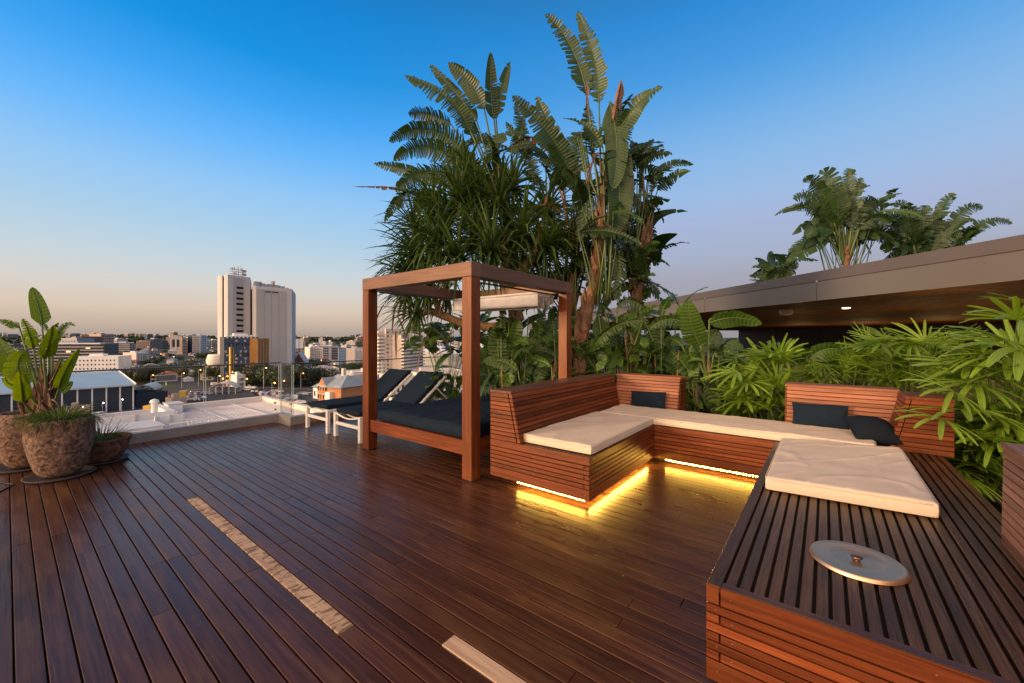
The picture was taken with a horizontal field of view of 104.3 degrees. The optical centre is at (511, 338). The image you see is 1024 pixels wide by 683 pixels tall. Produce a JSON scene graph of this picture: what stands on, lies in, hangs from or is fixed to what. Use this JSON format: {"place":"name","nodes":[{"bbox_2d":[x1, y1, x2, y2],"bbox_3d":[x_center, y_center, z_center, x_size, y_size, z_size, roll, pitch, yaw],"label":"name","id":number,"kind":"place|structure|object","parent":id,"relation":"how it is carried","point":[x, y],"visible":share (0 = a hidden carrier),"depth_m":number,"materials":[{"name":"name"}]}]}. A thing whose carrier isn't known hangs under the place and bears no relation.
{"place":"outdoors","nodes":[
{"label":"outdoors","id":0,"kind":"place"},
{"bbox_2d":[9,423,285,682],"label":"deck subfloor","id":1,"kind":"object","parent":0,"point":[13,652],"visible":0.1,"depth_m":2.31,"materials":[{"name":"black"}]},
{"bbox_2d":[0,396,443,463],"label":"parapet kerb","id":2,"kind":"structure","parent":1,"relation":"on","point":[286,419],"depth_m":6.56,"materials":[{"name":"concrete"}]},
{"bbox_2d":[0,356,440,422],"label":"glass balustrade","id":3,"kind":"object","parent":2,"relation":"on","point":[205,366],"visible":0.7,"depth_m":7.00,"materials":[{"name":"white"}]},
{"bbox_2d":[0,415,756,682],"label":"deck","id":4,"kind":"structure","parent":1,"relation":"on","point":[273,552],"depth_m":2.61,"materials":[{"name":"wood"}]},
{"bbox_2d":[0,408,58,473],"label":"tall stone pot","id":5,"kind":"object","parent":4,"relation":"on","point":[13,458],"visible":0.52,"depth_m":4.44,"materials":[{"name":"stone"}]},
{"bbox_2d":[0,287,79,416],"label":"potted banana plant","id":6,"kind":"object","parent":5,"relation":"in","point":[51,384],"visible":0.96,"depth_m":4.46,"materials":[{"name":"green plant"}]},
{"bbox_2d":[21,414,96,483],"bbox_3d":[-4.934,1.180,4.354,0.554,0.640,0.554,0,0,38],"label":"tall stone pot","id":7,"kind":"object","parent":4,"relation":"on","point":[54,456],"visible":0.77,"depth_m":4.20,"materials":[{"name":"stone"}]},
{"bbox_2d":[3,400,111,438],"bbox_3d":[-4.937,0.859,4.318,0.827,0.367,0.810,0,0,5],"label":"grass tuft","id":8,"kind":"object","parent":7,"relation":"in","point":[63,415],"visible":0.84,"depth_m":4.22,"materials":[{"name":"green plant"}]},
{"bbox_2d":[86,432,132,465],"bbox_3d":[-5.041,1.354,4.878,0.582,0.292,0.585,0,0,38],"label":"clay bowl","id":9,"kind":"object","parent":4,"relation":"on","point":[99,456],"visible":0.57,"depth_m":4.78,"materials":[{"name":"ceramic"}]},
{"bbox_2d":[92,415,140,452],"bbox_3d":[-5.090,1.176,4.887,0.874,0.430,0.850,0,0,38],"label":"spiky plant","id":10,"kind":"object","parent":9,"relation":"in","point":[100,436],"visible":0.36,"depth_m":4.90,"materials":[{"name":"green plant"}]},
{"bbox_2d":[306,369,423,433],"bbox_3d":[-2.586,1.045,7.290,0.740,0.910,2.000,0,0,38],"label":"sun lounger","id":11,"kind":"object","parent":4,"relation":"on","point":[389,381],"visible":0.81,"depth_m":7.07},
{"bbox_2d":[334,371,446,443],"bbox_3d":[-1.845,1.045,6.695,0.740,0.910,2.000,0,0,38],"label":"sun lounger","id":12,"kind":"object","parent":4,"relation":"on","point":[413,391],"visible":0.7,"depth_m":6.65,"materials":[{"name":"fabric"}]},
{"bbox_2d":[362,261,571,481],"bbox_3d":[-0.583,0.342,5.606,2.054,2.314,2.094,0,0,38],"label":"daybed","id":13,"kind":"object","parent":4,"relation":"on","point":[529,291],"visible":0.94,"depth_m":4.97,"materials":[{"name":"red wood"}]},
{"bbox_2d":[377,395,491,437],"bbox_3d":[-0.533,1.005,5.548,1.710,0.171,1.950,0,0,38],"label":"mattress","id":14,"kind":"object","parent":13,"relation":"on","point":[442,416],"visible":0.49,"depth_m":4.99,"materials":[{"name":"fabric"}]},
{"bbox_2d":[490,373,653,501],"bbox_3d":[1.095,1.014,4.943,1.155,0.968,2.825,0,0,38],"label":"slatted chaise bench","id":15,"kind":"object","parent":4,"relation":"on","point":[518,412],"visible":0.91,"depth_m":4.09,"materials":[{"name":"red wood"}]},
{"bbox_2d":[524,411,652,454],"bbox_3d":[0.902,0.998,4.441,0.795,0.093,1.635,0,0,38],"label":"bench cushion","id":16,"kind":"object","parent":15,"relation":"on","point":[592,433],"visible":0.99,"depth_m":4.13,"materials":[{"name":"beige fabric"}]},
{"bbox_2d":[616,373,685,410],"bbox_3d":[2.008,0.787,5.842,0.944,0.514,0.393,0,0,38],"label":"corner backrest","id":17,"kind":"object","parent":15,"relation":"on","point":[673,387],"visible":0.7,"depth_m":5.69,"materials":[{"name":"brown wood"}]},
{"bbox_2d":[652,425,779,477],"bbox_3d":[2.752,1.272,4.702,2.090,0.453,1.157,0,0,38],"label":"slatted middle bench","id":18,"kind":"object","parent":4,"relation":"on","point":[744,455],"visible":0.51,"depth_m":4.40,"materials":[{"name":"red wood"}]},
{"bbox_2d":[600,404,876,445],"bbox_3d":[2.471,0.996,4.726,2.769,0.094,0.765,0,0,38],"label":"bench cushion","id":19,"kind":"object","parent":18,"relation":"on","point":[753,427],"visible":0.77,"depth_m":4.45,"materials":[{"name":"beige fabric"}]},
{"bbox_2d":[631,391,665,408],"bbox_3d":[1.925,0.855,5.632,0.508,0.240,0.134,0,0,38],"label":"pillow","id":20,"kind":"object","parent":19,"relation":"on","point":[648,399],"visible":0.98,"depth_m":5.57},
{"bbox_2d":[792,402,848,429],"bbox_3d":[3.389,0.845,4.388,0.504,0.258,0.135,0,0,38],"label":"pillow","id":21,"kind":"object","parent":19,"relation":"on","point":[829,416],"visible":0.97,"depth_m":4.34,"materials":[{"name":"fabric"}]},
{"bbox_2d":[844,415,903,444],"bbox_3d":[3.511,0.885,3.880,0.368,0.252,0.306,0,0,20],"label":"pillow","id":22,"kind":"object","parent":19,"relation":"on","point":[876,429],"visible":0.9,"depth_m":3.79,"materials":[{"name":"black fabric"}]},
{"bbox_2d":[785,382,899,428],"bbox_3d":[3.676,0.787,4.485,0.984,0.514,0.393,0,0,38],"label":"backrest","id":23,"kind":"object","parent":18,"relation":"on","point":[875,401],"visible":0.56,"depth_m":4.37,"materials":[{"name":"brown wood"}]},
{"bbox_2d":[706,442,1023,682],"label":"wide platform bench","id":24,"kind":"object","parent":4,"relation":"on","point":[783,605],"visible":0.81,"depth_m":1.65,"materials":[{"name":"red wood"}]},
{"bbox_2d":[765,438,939,517],"bbox_3d":[2.568,0.989,3.109,0.860,0.105,1.597,0,0,38],"label":"bench cushion","id":25,"kind":"object","parent":24,"relation":"on","point":[885,478],"visible":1,"depth_m":2.75,"materials":[{"name":"beige fabric"}]},
{"bbox_2d":[809,540,910,585],"bbox_3d":[1.605,1.024,1.854,0.356,0.031,0.356,0,0,38],"label":"fire pit lid","id":26,"kind":"object","parent":24,"relation":"on","point":[859,562],"visible":1,"depth_m":1.82,"materials":[{"name":"silver metal"}]},
{"bbox_2d":[887,391,954,457],"bbox_3d":[3.864,0.787,3.806,0.423,0.514,0.484,0,0,38],"label":"side backrest","id":27,"kind":"object","parent":24,"relation":"on","point":[923,438],"visible":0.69,"depth_m":3.62,"materials":[{"name":"red wood"}]},
{"bbox_2d":[1000,442,1023,568],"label":"bench backrest","id":28,"kind":"object","parent":24,"relation":"on","point":[1012,536],"visible":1,"depth_m":1.91,"materials":[{"name":"brown wood"}]},
{"bbox_2d":[134,382,202,387],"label":"grass field","id":29,"kind":"structure","parent":0,"point":[169,384],"depth_m":228.76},
{"bbox_2d":[155,374,176,385],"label":"billboard","id":30,"kind":"object","parent":29,"relation":"on","point":[164,378],"visible":0.84,"depth_m":225.67,"materials":[{"name":"metal"}]},
{"bbox_2d":[159,371,236,401],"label":"road","id":31,"kind":"structure","parent":0,"point":[187,385],"depth_m":208.18,"materials":[{"name":"asphalt"}]},
{"bbox_2d":[163,386,312,391],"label":"road","id":32,"kind":"structure","parent":0,"point":[307,389],"depth_m":208.41,"materials":[{"name":"asphalt"}]},
{"bbox_2d":[264,382,331,409],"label":"road","id":33,"kind":"structure","parent":0,"point":[288,388],"depth_m":200.03,"materials":[{"name":"asphalt"}]},
{"bbox_2d":[0,336,737,412],"bbox_3d":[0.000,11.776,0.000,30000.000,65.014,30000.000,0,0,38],"label":"ground","id":34,"kind":"structure","parent":0,"point":[244,394],"depth_m":260.09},
{"bbox_2d":[0,370,136,412],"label":"shed","id":35,"kind":"structure","parent":34,"relation":"on","point":[110,389],"depth_m":144.84,"materials":[{"name":"metal"}]},
{"bbox_2d":[29,341,118,369],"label":"apartment building","id":36,"kind":"structure","parent":34,"relation":"on","point":[65,350],"depth_m":339.74,"materials":[{"name":"white"}]},
{"bbox_2d":[61,337,93,342],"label":"office building","id":37,"kind":"structure","parent":34,"relation":"on","point":[88,340],"depth_m":486.37,"materials":[{"name":"stone"}]},
{"bbox_2d":[66,402,90,413],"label":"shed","id":38,"kind":"structure","parent":34,"relation":"on","point":[75,403],"depth_m":131.66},
{"bbox_2d":[72,335,101,342],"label":"office building","id":39,"kind":"structure","parent":34,"relation":"on","point":[97,339],"depth_m":534.72,"materials":[{"name":"concrete"}]},
{"bbox_2d":[89,333,113,342],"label":"apartment building","id":40,"kind":"structure","parent":34,"relation":"on","point":[107,338],"depth_m":708.27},
{"bbox_2d":[73,354,131,372],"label":"apartment building","id":41,"kind":"structure","parent":34,"relation":"on","point":[97,361],"depth_m":259.88,"materials":[{"name":"concrete"}]},
{"bbox_2d":[117,341,133,352],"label":"apartment building","id":42,"kind":"structure","parent":34,"relation":"on","point":[126,346],"depth_m":652.49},
{"bbox_2d":[123,351,147,360],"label":"house block","id":43,"kind":"structure","parent":34,"relation":"on","point":[138,355],"depth_m":432.53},
{"bbox_2d":[122,367,150,382],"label":"tree","id":44,"kind":"object","parent":34,"relation":"on","point":[138,375],"visible":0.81,"depth_m":226.90,"materials":[{"name":"green plant"}]},
{"bbox_2d":[136,340,150,348],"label":"office building","id":45,"kind":"structure","parent":34,"relation":"on","point":[143,344],"depth_m":825.65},
{"bbox_2d":[136,382,162,389],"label":"vaulted shed","id":46,"kind":"structure","parent":34,"relation":"on","point":[155,386],"depth_m":184.86,"materials":[{"name":"metal"}]},
{"bbox_2d":[134,389,167,405],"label":"shed","id":47,"kind":"structure","parent":34,"relation":"on","point":[143,396],"depth_m":162.98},
{"bbox_2d":[151,340,167,348],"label":"office building","id":48,"kind":"structure","parent":34,"relation":"on","point":[160,344],"depth_m":806.58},
{"bbox_2d":[165,393,186,403],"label":"site office","id":49,"kind":"structure","parent":34,"relation":"on","point":[174,397],"depth_m":152.63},
{"bbox_2d":[170,335,182,353],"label":"office building","id":50,"kind":"structure","parent":34,"relation":"on","point":[174,342],"depth_m":623.01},
{"bbox_2d":[170,366,190,376],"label":"tree","id":51,"kind":"object","parent":34,"relation":"on","point":[181,371],"visible":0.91,"depth_m":272.53,"materials":[{"name":"green plant"}]},
{"bbox_2d":[179,338,186,353],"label":"office building","id":52,"kind":"structure","parent":34,"relation":"on","point":[182,345],"depth_m":626.66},
{"bbox_2d":[192,335,199,352],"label":"apartment building","id":53,"kind":"structure","parent":34,"relation":"on","point":[195,343],"depth_m":637.58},
{"bbox_2d":[197,334,206,353],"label":"apartment building","id":54,"kind":"structure","parent":34,"relation":"on","point":[203,343],"depth_m":643.74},
{"bbox_2d":[96,396,326,427],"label":"neighbouring building","id":55,"kind":"structure","parent":34,"relation":"on","point":[218,410],"depth_m":26.80,"materials":[{"name":"white concrete"}]},
{"bbox_2d":[96,419,164,432],"bbox_3d":[-19.681,4.655,20.348,2.420,0.410,2.560,0,0,38],"label":"roof enclosure","id":56,"kind":"object","parent":55,"relation":"on","point":[145,425],"visible":0.39,"depth_m":20.33,"materials":[{"name":"white metal"}]},
{"bbox_2d":[96,409,175,425],"bbox_3d":[-21.503,4.515,21.502,0.170,0.690,5.200,0,0,38],"label":"roof screen","id":57,"kind":"object","parent":55,"relation":"on","point":[136,417],"visible":0.27,"depth_m":22.11,"materials":[{"name":"metal"}]},
{"bbox_2d":[149,398,159,412],"bbox_3d":[-21.432,4.215,23.864,0.480,1.290,0.480,0,0,38],"label":"vent pipe","id":58,"kind":"object","parent":55,"relation":"on","point":[154,402],"visible":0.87,"depth_m":23.75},
{"bbox_2d":[154,413,184,425],"bbox_3d":[-19.056,4.530,22.185,0.170,0.660,1.300,0,0,38],"label":"roof screen","id":59,"kind":"object","parent":55,"relation":"on","point":[166,420],"visible":0.77,"depth_m":22.14,"materials":[{"name":"metal"}]},
{"bbox_2d":[162,401,184,412],"bbox_3d":[-22.341,4.530,26.266,1.320,0.660,0.870,0,0,38],"label":"roof enclosure","id":60,"kind":"object","parent":55,"relation":"on","point":[176,405],"visible":0.77,"depth_m":26.00,"materials":[{"name":"white metal"}]},
{"bbox_2d":[203,364,219,380],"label":"tree","id":61,"kind":"object","parent":34,"relation":"on","point":[211,371],"visible":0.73,"depth_m":247.53,"materials":[{"name":"green plant"}]},
{"bbox_2d":[209,381,240,394],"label":"marquee","id":62,"kind":"object","parent":34,"relation":"on","point":[236,387],"visible":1,"depth_m":196.79,"materials":[{"name":"fabric"}]},
{"bbox_2d":[226,344,233,380],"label":"piling rig","id":63,"kind":"object","parent":34,"relation":"on","point":[231,357],"visible":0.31,"depth_m":227.33},
{"bbox_2d":[231,372,245,386],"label":"warehouse","id":64,"kind":"structure","parent":34,"relation":"on","point":[238,377],"depth_m":217.02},
{"bbox_2d":[220,333,257,381],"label":"office building","id":65,"kind":"structure","parent":34,"relation":"on","point":[240,342],"depth_m":242.96,"materials":[{"name":"glass"}]},
{"bbox_2d":[249,337,268,366],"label":"scaffold wrap","id":66,"kind":"object","parent":65,"relation":"attached to","point":[259,350],"visible":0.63,"depth_m":247.52,"materials":[{"name":"orange"}]},
{"bbox_2d":[206,265,295,368],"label":"office tower","id":67,"kind":"structure","parent":34,"relation":"on","point":[260,310],"depth_m":295.99,"materials":[{"name":"concrete"}]},
{"bbox_2d":[241,368,262,385],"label":"tree","id":68,"kind":"object","parent":34,"relation":"on","point":[251,381],"visible":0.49,"depth_m":219.80,"materials":[{"name":"green plant"}]},
{"bbox_2d":[240,362,272,384],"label":"tree","id":69,"kind":"object","parent":34,"relation":"on","point":[250,368],"visible":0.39,"depth_m":220.47,"materials":[{"name":"green plant"}]},
{"bbox_2d":[254,362,294,386],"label":"tree","id":70,"kind":"object","parent":34,"relation":"on","point":[267,377],"visible":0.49,"depth_m":214.96,"materials":[{"name":"green plant"}]},
{"bbox_2d":[270,371,299,386],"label":"tree","id":71,"kind":"object","parent":34,"relation":"on","point":[288,379],"visible":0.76,"depth_m":213.06,"materials":[{"name":"green plant"}]},
{"bbox_2d":[267,364,316,385],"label":"tree","id":72,"kind":"object","parent":34,"relation":"on","point":[299,370],"visible":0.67,"depth_m":217.84,"materials":[{"name":"green plant"}]},
{"bbox_2d":[295,352,308,364],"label":"brick church","id":73,"kind":"structure","parent":34,"relation":"on","point":[300,357],"depth_m":337.52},
{"bbox_2d":[2,334,624,343],"bbox_3d":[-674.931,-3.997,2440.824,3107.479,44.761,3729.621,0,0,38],"label":"distant woods","id":74,"kind":"object","parent":34,"relation":"on","point":[341,339],"visible":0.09,"depth_m":1555.55,"materials":[{"name":"green plant"}]},
{"bbox_2d":[305,346,321,360],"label":"apartment building","id":75,"kind":"structure","parent":34,"relation":"on","point":[312,352],"depth_m":404.39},
{"bbox_2d":[299,365,339,383],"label":"tree","id":76,"kind":"object","parent":34,"relation":"on","point":[320,373],"visible":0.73,"depth_m":224.65,"materials":[{"name":"green plant"}]},
{"bbox_2d":[322,345,338,364],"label":"apartment building","id":77,"kind":"structure","parent":34,"relation":"on","point":[329,352],"depth_m":407.04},
{"bbox_2d":[338,346,345,364],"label":"apartment building","id":78,"kind":"structure","parent":34,"relation":"on","point":[341,353],"depth_m":410.18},
{"bbox_2d":[311,368,378,400],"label":"brick hall","id":79,"kind":"structure","parent":34,"relation":"on","point":[342,385],"depth_m":169.27,"materials":[{"name":"brick"}]},
{"bbox_2d":[340,361,362,370],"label":"tree","id":80,"kind":"object","parent":34,"relation":"on","point":[353,366],"visible":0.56,"depth_m":277.17,"materials":[{"name":"green plant"}]},
{"bbox_2d":[346,346,362,363],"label":"office building","id":81,"kind":"structure","parent":34,"relation":"on","point":[354,353],"depth_m":333.81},
{"bbox_2d":[377,329,400,375],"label":"apartment tower","id":82,"kind":"structure","parent":34,"relation":"on","point":[384,344],"depth_m":198.73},
{"bbox_2d":[379,372,416,399],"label":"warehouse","id":83,"kind":"structure","parent":34,"relation":"on","point":[405,384],"depth_m":120.16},
{"bbox_2d":[392,333,424,370],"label":"apartment tower","id":84,"kind":"structure","parent":34,"relation":"on","point":[407,364],"depth_m":202.98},
{"bbox_2d":[411,366,461,391],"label":"warehouse","id":85,"kind":"structure","parent":34,"relation":"on","point":[430,369],"depth_m":199.69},
{"bbox_2d":[423,342,483,369],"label":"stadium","id":86,"kind":"object","parent":34,"relation":"on","point":[427,362],"visible":0.12,"depth_m":306.95,"materials":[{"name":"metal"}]},
{"bbox_2d":[0,0,1023,337],"label":"sky","id":87,"kind":"structure","parent":0,"point":[151,150],"materials":[{"name":"blue"}]},
{"bbox_2d":[601,354,1023,405],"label":"terrace floor","id":88,"kind":"structure","parent":0,"point":[958,388],"depth_m":13.16,"materials":[{"name":"wood"}]},
{"bbox_2d":[424,389,1003,514],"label":"garden bed soil","id":89,"kind":"structure","parent":88,"relation":"on","point":[997,504],"depth_m":3.71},
{"bbox_2d":[397,311,496,398],"bbox_3d":[-1.185,0.418,7.732,2.130,1.973,1.364,0,0,-2],"label":"broadleaf shrub","id":90,"kind":"object","parent":89,"relation":"on","point":[433,337],"visible":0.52,"depth_m":7.65,"materials":[{"name":"green plant"}]},
{"bbox_2d":[353,52,557,374],"bbox_3d":[-1.052,-2.026,7.514,3.877,6.814,1.501,0,0,-8],"label":"giant bird of paradise","id":91,"kind":"object","parent":89,"relation":"on","point":[469,82],"visible":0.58,"depth_m":7.42,"materials":[{"name":"green plant"}]},
{"bbox_2d":[423,367,491,401],"bbox_3d":[-1.019,1.132,7.423,1.502,1.251,1.510,0,0,-4],"label":"broadleaf shrub","id":92,"kind":"object","parent":89,"relation":"on","point":[453,393],"visible":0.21,"depth_m":7.14,"materials":[{"name":"green plant"}]},
{"bbox_2d":[366,130,595,384],"bbox_3d":[-0.544,-1.296,6.993,3.980,5.056,2.805,0,0,15],"label":"pandanus tree","id":93,"kind":"object","parent":89,"relation":"on","point":[436,233],"visible":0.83,"depth_m":6.72,"materials":[{"name":"green plant"}]},
{"bbox_2d":[480,361,585,393],"bbox_3d":[0.316,0.858,6.738,2.039,1.133,1.268,0,0,11],"label":"broadleaf shrub","id":94,"kind":"object","parent":89,"relation":"on","point":[547,378],"visible":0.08,"depth_m":6.50,"materials":[{"name":"green plant"}]},
{"bbox_2d":[480,306,593,397],"bbox_3d":[0.324,0.313,6.469,2.086,2.140,1.648,0,0,-3],"label":"bird of paradise clump","id":95,"kind":"object","parent":89,"relation":"on","point":[542,348],"visible":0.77,"depth_m":6.26,"materials":[{"name":"green plant"}]},
{"bbox_2d":[512,95,601,364],"bbox_3d":[0.883,-1.494,7.377,1.770,5.760,2.140,0,0,0],"label":"giant bird of paradise","id":96,"kind":"object","parent":89,"relation":"on","point":[553,141],"visible":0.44,"depth_m":6.91,"materials":[{"name":"green plant"}]},
{"bbox_2d":[545,11,678,376],"bbox_3d":[1.638,-2.054,6.880,2.209,6.875,2.224,0,0,-22],"label":"giant bird of paradise","id":97,"kind":"object","parent":89,"relation":"on","point":[616,180],"visible":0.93,"depth_m":6.50,"materials":[{"name":"green plant"}]},
{"bbox_2d":[557,336,704,390],"bbox_3d":[1.929,0.670,6.749,2.480,1.472,1.491,0,0,0],"label":"broadleaf shrub","id":98,"kind":"object","parent":89,"relation":"on","point":[601,357],"visible":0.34,"depth_m":6.41,"materials":[{"name":"green plant"}]},
{"bbox_2d":[572,284,707,410],"bbox_3d":[2.114,0.219,7.027,2.367,2.330,2.193,0,0,23],"label":"bird of paradise clump","id":99,"kind":"object","parent":89,"relation":"on","point":[603,332],"visible":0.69,"depth_m":6.66,"materials":[{"name":"green plant"}]},
{"bbox_2d":[593,139,692,361],"bbox_3d":[2.231,-1.284,7.124,1.890,5.327,2.304,0,0,22],"label":"giant bird of paradise","id":100,"kind":"object","parent":89,"relation":"on","point":[645,232],"visible":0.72,"depth_m":6.87,"materials":[{"name":"green plant"}]},
{"bbox_2d":[649,301,761,416],"bbox_3d":[2.885,0.436,5.965,1.450,1.894,1.763,0,0,38],"label":"bird of paradise clump","id":101,"kind":"object","parent":89,"relation":"on","point":[689,320],"visible":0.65,"depth_m":5.79,"materials":[{"name":"green plant"}]},
{"bbox_2d":[666,349,795,421],"bbox_3d":[3.523,0.838,6.230,2.294,1.518,1.268,0,0,5],"label":"broadleaf shrub","id":102,"kind":"object","parent":89,"relation":"on","point":[701,404],"visible":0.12,"depth_m":6.01,"materials":[{"name":"green plant"}]},
{"bbox_2d":[701,333,813,420],"bbox_3d":[3.487,0.658,5.642,1.572,1.490,1.916,0,0,38],"label":"rhapis palm","id":103,"kind":"object","parent":89,"relation":"on","point":[751,383],"visible":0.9,"depth_m":5.47,"materials":[{"name":"green plant"}]},
{"bbox_2d":[790,342,860,382],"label":"bird of paradise clump","id":104,"kind":"object","parent":89,"relation":"on","point":[821,351],"visible":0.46,"depth_m":5.71,"materials":[{"name":"green plant"}]},
{"bbox_2d":[775,338,923,397],"bbox_3d":[4.618,0.591,5.518,2.147,1.226,1.327,0,0,8],"label":"rhapis palm","id":105,"kind":"object","parent":89,"relation":"on","point":[816,369],"visible":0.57,"depth_m":5.49,"materials":[{"name":"green plant"}]},
{"bbox_2d":[832,318,993,395],"bbox_3d":[5.482,0.453,5.355,2.613,1.500,1.415,0,0,-5],"label":"rhapis palm","id":106,"kind":"object","parent":89,"relation":"on","point":[895,351],"visible":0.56,"depth_m":5.16,"materials":[{"name":"green plant"}]},
{"bbox_2d":[890,292,1023,502],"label":"rhapis palm","id":107,"kind":"object","parent":89,"relation":"on","point":[992,428],"visible":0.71,"depth_m":3.60,"materials":[{"name":"green plant"}]},
{"bbox_2d":[944,438,1003,505],"bbox_3d":[4.376,1.289,3.751,1.166,0.737,0.660,0,0,-25],"label":"rhapis palm","id":108,"kind":"object","parent":89,"relation":"on","point":[965,453],"visible":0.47,"depth_m":3.61,"materials":[{"name":"green plant"}]},
{"bbox_2d":[529,234,1023,365],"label":"pavilion","id":109,"kind":"structure","parent":88,"relation":"on","point":[940,288],"depth_m":9.09,"materials":[{"name":"beige metal"}]},
{"bbox_2d":[749,248,817,282],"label":"bird of paradise tree","id":110,"kind":"object","parent":109,"relation":"on","point":[769,270],"visible":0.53,"depth_m":16.77,"materials":[{"name":"green plant"}]},
{"bbox_2d":[775,166,925,269],"bbox_3d":[12.511,-3.999,15.293,4.513,5.272,2.745,0,0,10],"label":"bird of paradise tree","id":111,"kind":"object","parent":109,"relation":"on","point":[837,208],"visible":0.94,"depth_m":14.81,"materials":[{"name":"green plant"}]},
{"bbox_2d":[864,193,1011,258],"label":"bird of paradise tree","id":112,"kind":"object","parent":109,"relation":"on","point":[930,233],"visible":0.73,"depth_m":15.06,"materials":[{"name":"green plant"}]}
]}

